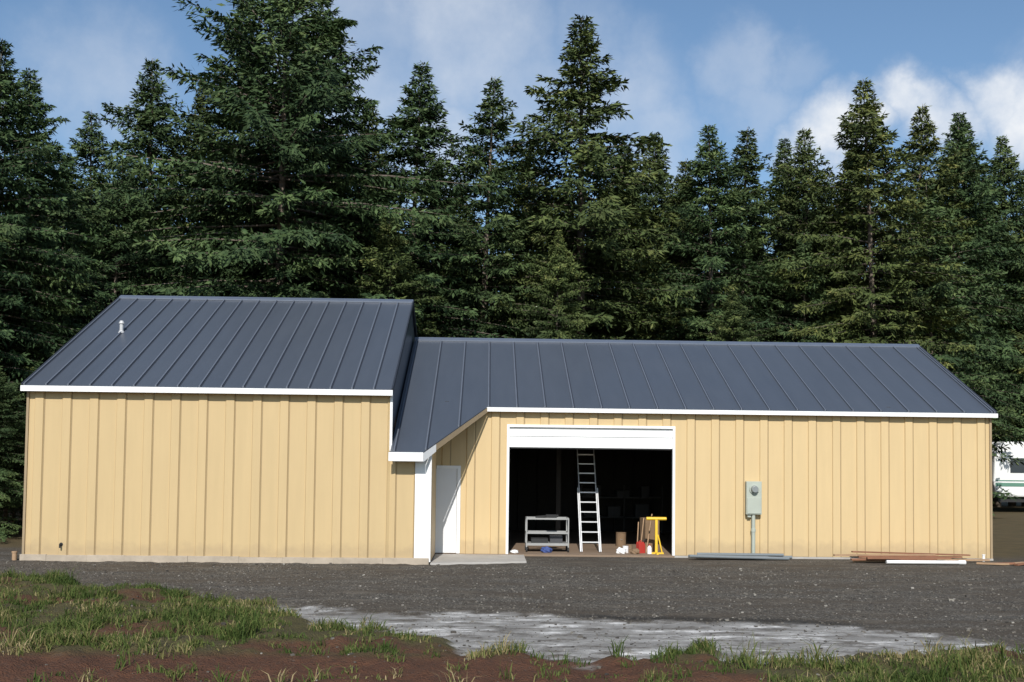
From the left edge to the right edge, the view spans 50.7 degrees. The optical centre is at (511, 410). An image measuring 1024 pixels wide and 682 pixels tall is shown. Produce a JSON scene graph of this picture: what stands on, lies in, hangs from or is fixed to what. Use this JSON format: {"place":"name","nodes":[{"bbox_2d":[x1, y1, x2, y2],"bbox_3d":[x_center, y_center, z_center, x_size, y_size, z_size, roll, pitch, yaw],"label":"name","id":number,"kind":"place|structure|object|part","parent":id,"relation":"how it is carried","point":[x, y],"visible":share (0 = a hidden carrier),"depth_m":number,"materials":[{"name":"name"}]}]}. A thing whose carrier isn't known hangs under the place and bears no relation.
{"place":"outdoors","nodes":[
{"label":"outdoors","id":0,"kind":"place"},
{"bbox_2d":[392,315,414,440],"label":"roof step gable","id":1,"kind":"structure","parent":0,"point":[402,371],"depth_m":26.30,"materials":[{"name":"grey metal"}]},
{"bbox_2d":[0,502,1023,681],"bbox_3d":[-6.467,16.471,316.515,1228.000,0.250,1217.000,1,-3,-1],"label":"ground","id":2,"kind":"structure","parent":0,"point":[417,665],"depth_m":15.63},
{"bbox_2d":[0,368,25,541],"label":"young fir tree","id":3,"kind":"object","parent":2,"relation":"on","point":[13,457],"visible":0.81,"depth_m":28.65,"materials":[{"name":"green plant"}]},
{"bbox_2d":[0,401,25,534],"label":"young fir tree","id":4,"kind":"object","parent":2,"relation":"on","point":[21,468],"visible":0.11,"depth_m":30.54,"materials":[{"name":"green plant"}]},
{"bbox_2d":[0,365,26,499],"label":"young fir tree","id":5,"kind":"object","parent":2,"relation":"on","point":[21,395],"visible":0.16,"depth_m":30.04,"materials":[{"name":"green plant"}]},
{"bbox_2d":[11,551,17,559],"bbox_3d":[-10.516,3.062,22.845,0.116,0.190,0.116,1,-3,-1],"label":"drain pipe stub","id":6,"kind":"object","parent":2,"relation":"on","point":[14,555],"visible":1,"depth_m":22.80,"materials":[{"name":"beige plastic"}]},
{"bbox_2d":[0,342,37,526],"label":"young fir tree","id":7,"kind":"object","parent":2,"relation":"on","point":[25,366],"visible":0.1,"depth_m":33.46,"materials":[{"name":"green plant"}]},
{"bbox_2d":[0,215,92,514],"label":"fir tree","id":8,"kind":"object","parent":2,"relation":"on","point":[44,243],"visible":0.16,"depth_m":34.55,"materials":[{"name":"green plant"}]},
{"bbox_2d":[0,89,98,493],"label":"fir tree","id":9,"kind":"object","parent":2,"relation":"on","point":[5,227],"visible":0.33,"depth_m":33.50,"materials":[{"name":"green plant"}]},
{"bbox_2d":[0,68,110,520],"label":"fir tree","id":10,"kind":"object","parent":2,"relation":"on","point":[44,136],"visible":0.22,"depth_m":37.04,"materials":[{"name":"green plant"}]},
{"bbox_2d":[0,38,112,424],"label":"fir tree","id":11,"kind":"object","parent":2,"relation":"on","point":[8,85],"visible":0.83,"depth_m":32.93,"materials":[{"name":"green plant"}]},
{"bbox_2d":[0,152,119,335],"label":"fir tree","id":12,"kind":"object","parent":2,"relation":"on","point":[70,184],"visible":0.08,"depth_m":43.84,"materials":[{"name":"green plant"}]},
{"bbox_2d":[45,110,121,300],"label":"fir tree","id":13,"kind":"object","parent":2,"relation":"on","point":[88,150],"visible":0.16,"depth_m":46.81,"materials":[{"name":"green plant"}]},
{"bbox_2d":[20,161,177,340],"bbox_3d":[-13.991,-2.560,37.433,6.853,12.777,7.242,-2,-4,42],"label":"fir tree","id":14,"kind":"object","parent":2,"relation":"on","point":[109,218],"visible":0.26,"depth_m":37.84,"materials":[{"name":"green plant"}]},
{"bbox_2d":[65,58,211,338],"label":"fir tree","id":15,"kind":"object","parent":2,"relation":"on","point":[150,115],"visible":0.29,"depth_m":40.97,"materials":[{"name":"green plant"}]},
{"bbox_2d":[147,84,256,294],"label":"fir tree","id":16,"kind":"object","parent":2,"relation":"on","point":[198,99],"visible":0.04,"depth_m":43.97,"materials":[{"name":"green plant"}]},
{"bbox_2d":[188,218,247,296],"bbox_3d":[-10.727,-1.538,38.797,5.852,10.946,6.257,-1,-3,30],"label":"fir tree","id":17,"kind":"object","parent":2,"relation":"on","point":[235,273],"visible":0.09,"depth_m":38.68,"materials":[{"name":"green plant"}]},
{"bbox_2d":[19,554,428,564],"bbox_3d":[-6.069,3.243,22.906,8.599,0.336,0.170,1,-3,-1],"label":"foundation","id":18,"kind":"object","parent":2,"relation":"on","point":[220,559],"visible":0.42,"depth_m":22.84,"materials":[{"name":"concrete"}]},
{"bbox_2d":[25,391,389,557],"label":"front wall","id":19,"kind":"structure","parent":18,"relation":"on","point":[202,474],"depth_m":22.96,"materials":[{"name":"beige metal"}]},
{"bbox_2d":[26,299,995,453],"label":"roof panels","id":20,"kind":"object","parent":19,"relation":"on","point":[414,427],"visible":0.85,"depth_m":26.52,"materials":[{"name":"grey metal"}]},
{"bbox_2d":[118,321,124,332],"bbox_3d":[-9.448,-2.022,26.153,0.179,0.320,0.179,1,-3,-1],"label":"roof vent pipe","id":21,"kind":"object","parent":20,"relation":"on","point":[121,323],"visible":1,"depth_m":26.11,"materials":[{"name":"white plastic"}]},
{"bbox_2d":[20,385,997,461],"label":"white fascia","id":22,"kind":"structure","parent":20,"relation":"attached to","point":[407,456],"depth_m":22.92,"materials":[{"name":"white metal"}]},
{"bbox_2d":[436,408,487,449],"bbox_3d":[-1.092,0.382,24.180,1.104,1.040,1.992,1,-3,-1],"label":"entry rake board","id":23,"kind":"object","parent":22,"relation":"attached to","point":[445,440],"visible":1,"depth_m":24.03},
{"bbox_2d":[21,297,996,413],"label":"rake trim","id":24,"kind":"structure","parent":20,"relation":"attached to","point":[402,347],"depth_m":26.24,"materials":[{"name":"grey metal"}]},
{"bbox_2d":[23,298,995,450],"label":"roof seams","id":25,"kind":"object","parent":20,"relation":"on","point":[964,387],"visible":1,"depth_m":26.23,"materials":[{"name":"grey metal"}]},
{"bbox_2d":[119,295,919,347],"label":"ridge caps","id":26,"kind":"object","parent":20,"relation":"on","point":[519,339],"visible":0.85,"depth_m":29.82,"materials":[{"name":"metal"}]},
{"bbox_2d":[388,461,414,557],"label":"entry front wall","id":27,"kind":"structure","parent":18,"relation":"on","point":[401,508],"depth_m":23.03,"materials":[{"name":"beige metal"}]},
{"bbox_2d":[389,396,431,561],"bbox_3d":[-2.170,1.436,23.067,0.905,3.550,0.074,1,-3,-1],"label":"white corner panel","id":28,"kind":"object","parent":18,"relation":"on","point":[422,514],"visible":0.88,"depth_m":23.02,"materials":[{"name":"white metal"}]},
{"bbox_2d":[94,0,358,297],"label":"fir tree","id":29,"kind":"object","parent":2,"relation":"on","point":[220,66],"visible":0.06,"depth_m":42.21,"materials":[{"name":"green plant"}]},
{"bbox_2d":[60,0,507,298],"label":"fir tree","id":30,"kind":"object","parent":2,"relation":"on","point":[304,82],"visible":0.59,"depth_m":37.92,"materials":[{"name":"green plant"}]},
{"bbox_2d":[235,159,371,298],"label":"fir tree","id":31,"kind":"object","parent":2,"relation":"on","point":[321,275],"visible":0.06,"depth_m":40.33,"materials":[{"name":"green plant"}]},
{"bbox_2d":[182,0,451,329],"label":"fir tree","id":32,"kind":"object","parent":2,"relation":"on","point":[340,121],"visible":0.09,"depth_m":41.49,"materials":[{"name":"green plant"}]},
{"bbox_2d":[338,102,429,275],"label":"fir tree","id":33,"kind":"object","parent":2,"relation":"on","point":[374,154],"visible":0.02,"depth_m":45.51,"materials":[{"name":"green plant"}]},
{"bbox_2d":[344,214,451,337],"bbox_3d":[-4.563,-1.609,39.139,4.948,11.251,5.068,1,-2,-18],"label":"fir tree","id":34,"kind":"object","parent":2,"relation":"on","point":[390,250],"visible":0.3,"depth_m":38.44,"materials":[{"name":"green plant"}]},
{"bbox_2d":[327,61,544,338],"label":"fir tree","id":35,"kind":"object","parent":2,"relation":"on","point":[429,115],"visible":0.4,"depth_m":41.68,"materials":[{"name":"green plant"}]},
{"bbox_2d":[408,167,479,335],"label":"fir tree","id":36,"kind":"object","parent":2,"relation":"on","point":[437,240],"visible":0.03,"depth_m":46.30,"materials":[{"name":"green plant"}]},
{"bbox_2d":[430,554,526,564],"bbox_3d":[-0.729,3.356,24.039,2.070,0.135,2.247,1,-3,-1],"label":"concrete apron","id":37,"kind":"object","parent":2,"relation":"on","point":[446,559],"visible":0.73,"depth_m":23.91,"materials":[{"name":"grey concrete"}]},
{"bbox_2d":[415,76,555,337],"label":"fir tree","id":38,"kind":"object","parent":2,"relation":"on","point":[482,295],"visible":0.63,"depth_m":42.09,"materials":[{"name":"green plant"}]},
{"bbox_2d":[0,566,1023,681],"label":"grass","id":39,"kind":"structure","parent":2,"relation":"on","point":[249,617],"depth_m":12.21,"materials":[{"name":"green plant"}]},
{"bbox_2d":[0,561,1023,681],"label":"gravel","id":40,"kind":"structure","parent":2,"relation":"on","point":[712,587],"depth_m":18.18,"materials":[{"name":"grey gravel"}]},
{"bbox_2d":[6,177,1023,515],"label":"distant trees","id":41,"kind":"object","parent":2,"relation":"on","point":[944,289],"visible":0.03,"depth_m":47.63,"materials":[{"name":"green plant"}]},
{"bbox_2d":[477,154,574,328],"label":"fir tree","id":42,"kind":"object","parent":2,"relation":"on","point":[527,208],"visible":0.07,"depth_m":48.00,"materials":[{"name":"green plant"}]},
{"bbox_2d":[496,230,603,339],"bbox_3d":[1.390,-1.290,40.333,5.174,10.852,5.468,1,-2,10],"label":"fir tree","id":43,"kind":"object","parent":2,"relation":"on","point":[556,253],"visible":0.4,"depth_m":39.79,"materials":[{"name":"green plant"}]},
{"bbox_2d":[460,14,697,340],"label":"fir tree","id":44,"kind":"object","parent":2,"relation":"on","point":[603,213],"visible":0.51,"depth_m":43.14,"materials":[{"name":"green plant"}]},
{"bbox_2d":[585,144,666,335],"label":"fir tree","id":45,"kind":"object","parent":2,"relation":"on","point":[628,244],"visible":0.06,"depth_m":50.30,"materials":[{"name":"green plant"}]},
{"bbox_2d":[612,131,697,334],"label":"fir tree","id":46,"kind":"object","parent":2,"relation":"on","point":[658,195],"visible":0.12,"depth_m":50.35,"materials":[{"name":"green plant"}]},
{"bbox_2d":[625,158,739,340],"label":"fir tree","id":47,"kind":"object","parent":2,"relation":"on","point":[683,226],"visible":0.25,"depth_m":45.96,"materials":[{"name":"green plant"}]},
{"bbox_2d":[436,530,977,558],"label":"shop floor slab","id":48,"kind":"structure","parent":2,"relation":"on","point":[516,541],"depth_m":27.99,"materials":[{"name":"grey concrete"}]},
{"bbox_2d":[430,450,436,561],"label":"entry side wall","id":49,"kind":"structure","parent":48,"relation":"on","point":[433,498],"depth_m":24.11,"materials":[{"name":"beige metal"}]},
{"bbox_2d":[540,546,552,552],"bbox_3d":[0.811,3.298,25.758,0.252,0.151,0.242,-1,-3,35],"label":"blue cloth heap","id":50,"kind":"object","parent":48,"relation":"on","point":[546,549],"visible":1,"depth_m":25.68,"materials":[{"name":"blue fabric"}]},
{"bbox_2d":[525,514,568,551],"bbox_3d":[0.844,2.948,26.146,1.040,0.883,0.656,1,-3,-1],"label":"utility cart","id":51,"kind":"object","parent":48,"relation":"on","point":[555,540],"visible":1,"depth_m":25.94,"materials":[{"name":"metal"}]},
{"bbox_2d":[435,401,671,553],"bbox_3d":[4.575,1.844,29.813,13.160,3.600,8.700,1,-3,-1],"label":"interior lining","id":52,"kind":"object","parent":48,"relation":"on","point":[543,482],"visible":0.19,"depth_m":33.98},
{"bbox_2d":[577,449,601,552],"bbox_3d":[1.879,1.981,26.890,0.514,2.938,1.959,1,-3,-1],"label":"extension ladder","id":53,"kind":"object","parent":48,"relation":"on","point":[597,521],"visible":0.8,"depth_m":26.52,"materials":[{"name":"metal"}]},
{"bbox_2d":[579,485,662,532],"bbox_3d":[3.349,3.016,33.336,2.500,1.450,0.700,1,-3,-1],"label":"back shelving","id":54,"kind":"object","parent":48,"relation":"on","point":[641,510],"visible":0.84,"depth_m":33.08,"materials":[{"name":"metal"}]},
{"bbox_2d":[616,532,625,546],"bbox_3d":[2.818,3.320,27.953,0.268,0.352,0.268,-1,-3,32],"label":"plastic bucket","id":55,"kind":"object","parent":48,"relation":"on","point":[621,539],"visible":0.97,"depth_m":27.85,"materials":[{"name":"plastic"}]},
{"bbox_2d":[616,547,626,553],"bbox_3d":[2.599,3.315,25.693,0.258,0.153,0.208,1,-3,-1],"label":"white rag heap","id":56,"kind":"object","parent":48,"relation":"on","point":[619,550],"visible":1,"depth_m":25.62,"materials":[{"name":"white fabric"}]},
{"bbox_2d":[630,548,639,553],"bbox_3d":[2.912,3.326,25.650,0.240,0.134,0.189,1,-3,-1],"label":"tool bag","id":57,"kind":"object","parent":48,"relation":"on","point":[635,551],"visible":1,"depth_m":25.60,"materials":[{"name":"fabric"}]},
{"bbox_2d":[636,539,645,552],"bbox_3d":[3.110,3.237,25.924,0.237,0.342,0.126,2,-3,-30],"label":"red gas can","id":58,"kind":"object","parent":48,"relation":"on","point":[640,545],"visible":0.96,"depth_m":25.86,"materials":[{"name":"plastic"}]},
{"bbox_2d":[637,514,651,552],"bbox_3d":[3.209,2.966,26.176,0.350,0.916,0.698,0,-3,10],"label":"leaning tool bundle","id":59,"kind":"object","parent":48,"relation":"on","point":[642,532],"visible":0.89,"depth_m":26.23,"materials":[{"name":"brown wood"}]},
{"bbox_2d":[647,544,651,553],"bbox_3d":[3.270,3.288,25.712,0.109,0.225,0.109,1,-3,-1],"label":"plastic jug","id":60,"kind":"object","parent":48,"relation":"on","point":[649,549],"visible":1,"depth_m":25.68,"materials":[{"name":"white plastic"}]},
{"bbox_2d":[640,516,660,550],"bbox_3d":[3.414,3.015,26.670,0.360,0.860,0.520,1,-3,-13],"label":"cardboard box","id":61,"kind":"object","parent":48,"relation":"on","point":[651,541],"visible":0.46,"depth_m":26.53,"materials":[{"name":"brown cardboard"}]},
{"bbox_2d":[646,517,666,554],"bbox_3d":[3.434,2.968,25.730,0.393,0.879,0.388,-2,-4,43],"label":"yellow roller stand","id":62,"kind":"object","parent":48,"relation":"on","point":[657,538],"visible":1,"depth_m":25.71,"materials":[{"name":"paint"}]},
{"bbox_3d":[4.670,0.908,29.887,13.130,5.480,8.840,1,-3,-1],"label":"wing","id":63,"kind":"object","parent":48,"relation":"on","visible":0},
{"bbox_2d":[22,391,992,558],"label":"corner trim","id":64,"kind":"structure","parent":63,"relation":"attached to","point":[26,467],"depth_m":22.91,"materials":[{"name":"beige metal"}]},
{"bbox_2d":[506,424,674,555],"bbox_3d":[1.846,1.853,25.353,3.960,3.025,0.100,1,-3,-1],"label":"overhead door","id":65,"kind":"structure","parent":63,"relation":"attached to","point":[595,437],"depth_m":25.41,"materials":[{"name":"white metal"}]},
{"bbox_2d":[646,124,789,341],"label":"fir tree","id":66,"kind":"object","parent":2,"relation":"on","point":[700,170],"visible":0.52,"depth_m":44.27,"materials":[{"name":"green plant"}]},
{"bbox_2d":[688,553,791,559],"bbox_3d":[5.291,3.354,24.944,2.476,0.129,0.426,1,-3,-2],"label":"pipe pile","id":67,"kind":"object","parent":2,"relation":"on","point":[772,556],"visible":1,"depth_m":24.78,"materials":[{"name":"grey metal"}]},
{"bbox_2d":[698,289,782,341],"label":"fir tree","id":68,"kind":"object","parent":2,"relation":"on","point":[734,307],"visible":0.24,"depth_m":40.05,"materials":[{"name":"green plant"}]},
{"bbox_2d":[745,481,761,552],"bbox_3d":[5.651,2.550,25.240,0.360,1.800,0.260,1,-3,-1],"label":"electric meter box","id":69,"kind":"object","parent":2,"relation":"on","point":[753,498],"visible":0.96,"depth_m":25.24,"materials":[{"name":"grey metal"}]},
{"bbox_2d":[700,127,819,341],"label":"fir tree","id":70,"kind":"object","parent":2,"relation":"on","point":[750,154],"visible":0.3,"depth_m":47.22,"materials":[{"name":"green plant"}]},
{"bbox_2d":[732,138,840,341],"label":"fir tree","id":71,"kind":"object","parent":2,"relation":"on","point":[785,152],"visible":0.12,"depth_m":50.79,"materials":[{"name":"green plant"}]},
{"bbox_2d":[731,127,900,341],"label":"fir tree","id":72,"kind":"object","parent":2,"relation":"on","point":[804,170],"visible":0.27,"depth_m":47.63,"materials":[{"name":"green plant"}]},
{"bbox_2d":[674,556,992,560],"bbox_3d":[7.561,3.508,25.392,7.530,0.145,0.100,1,-3,-1],"label":"wing foundation","id":73,"kind":"object","parent":2,"relation":"on","point":[822,557],"visible":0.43,"depth_m":25.34,"materials":[{"name":"grey concrete"}]},
{"bbox_2d":[802,150,942,318],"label":"fir tree","id":74,"kind":"object","parent":2,"relation":"on","point":[879,225],"visible":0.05,"depth_m":50.07,"materials":[{"name":"green plant"}]},
{"bbox_2d":[766,77,998,429],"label":"fir tree","id":75,"kind":"object","parent":2,"relation":"on","point":[866,156],"visible":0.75,"depth_m":45.20,"materials":[{"name":"green plant"}]},
{"bbox_2d":[833,551,989,561],"bbox_3d":[9.239,3.365,24.799,3.550,0.194,1.096,1,-3,-1],"label":"lumber pile","id":76,"kind":"object","parent":2,"relation":"on","point":[891,556],"visible":0.93,"depth_m":24.89,"materials":[{"name":"brown wood"}]},
{"bbox_2d":[886,560,965,564],"bbox_3d":[9.257,3.385,24.178,1.802,0.097,0.100,1,-3,-3],"label":"white drain pipe","id":77,"kind":"object","parent":2,"relation":"on","point":[960,562],"visible":1,"depth_m":24.14,"materials":[{"name":"white plastic"}]},
{"bbox_2d":[871,104,987,389],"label":"fir tree","id":78,"kind":"object","parent":2,"relation":"on","point":[924,144],"visible":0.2,"depth_m":51.49,"materials":[{"name":"green plant"}]},
{"bbox_2d":[902,112,1023,437],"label":"fir tree","id":79,"kind":"object","parent":2,"relation":"on","point":[957,134],"visible":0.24,"depth_m":51.87,"materials":[{"name":"green plant"}]},
{"bbox_2d":[909,122,1023,441],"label":"fir tree","id":80,"kind":"object","parent":2,"relation":"on","point":[1014,358],"visible":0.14,"depth_m":57.41,"materials":[{"name":"green plant"}]},
{"bbox_2d":[964,135,1023,506],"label":"fir tree","id":81,"kind":"object","parent":2,"relation":"on","point":[1007,173],"visible":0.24,"depth_m":59.60,"materials":[{"name":"green plant"}]},
{"bbox_2d":[976,562,1023,565],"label":"scrap wood","id":82,"kind":"object","parent":2,"relation":"on","point":[1008,563],"visible":1,"depth_m":24.22,"materials":[{"name":"brown wood"}]},
{"bbox_2d":[992,442,1023,501],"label":"travel trailer","id":83,"kind":"object","parent":2,"relation":"on","point":[1007,476],"visible":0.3,"depth_m":51.39,"materials":[{"name":"white metal"}]},
{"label":"windows","id":84,"kind":"part","parent":83,"relation":"part of","materials":[{"name":"grey glass"}]},
{"bbox_2d":[0,0,1023,271],"label":"sky","id":85,"kind":"structure","parent":0,"point":[776,69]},
{"bbox_2d":[627,544,632,551],"bbox_3d":[2.841,3.322,26.101,0.145,0.182,0.145,-1,-3,34],"label":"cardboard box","id":86,"kind":"object","parent":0,"point":[630,547],"visible":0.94,"depth_m":26.04,"materials":[{"name":"cardboard"}]},
{"bbox_2d":[437,411,989,558],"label":"wing front wall","id":87,"kind":"structure","parent":0,"point":[831,485],"depth_m":25.46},
{"bbox_2d":[435,465,460,552],"bbox_3d":[-1.633,2.296,25.226,0.850,2.040,0.070,1,-3,-1],"label":"entry door","id":88,"kind":"structure","parent":87,"relation":"in","point":[448,492],"depth_m":25.21,"materials":[{"name":"white metal"}]}
]}

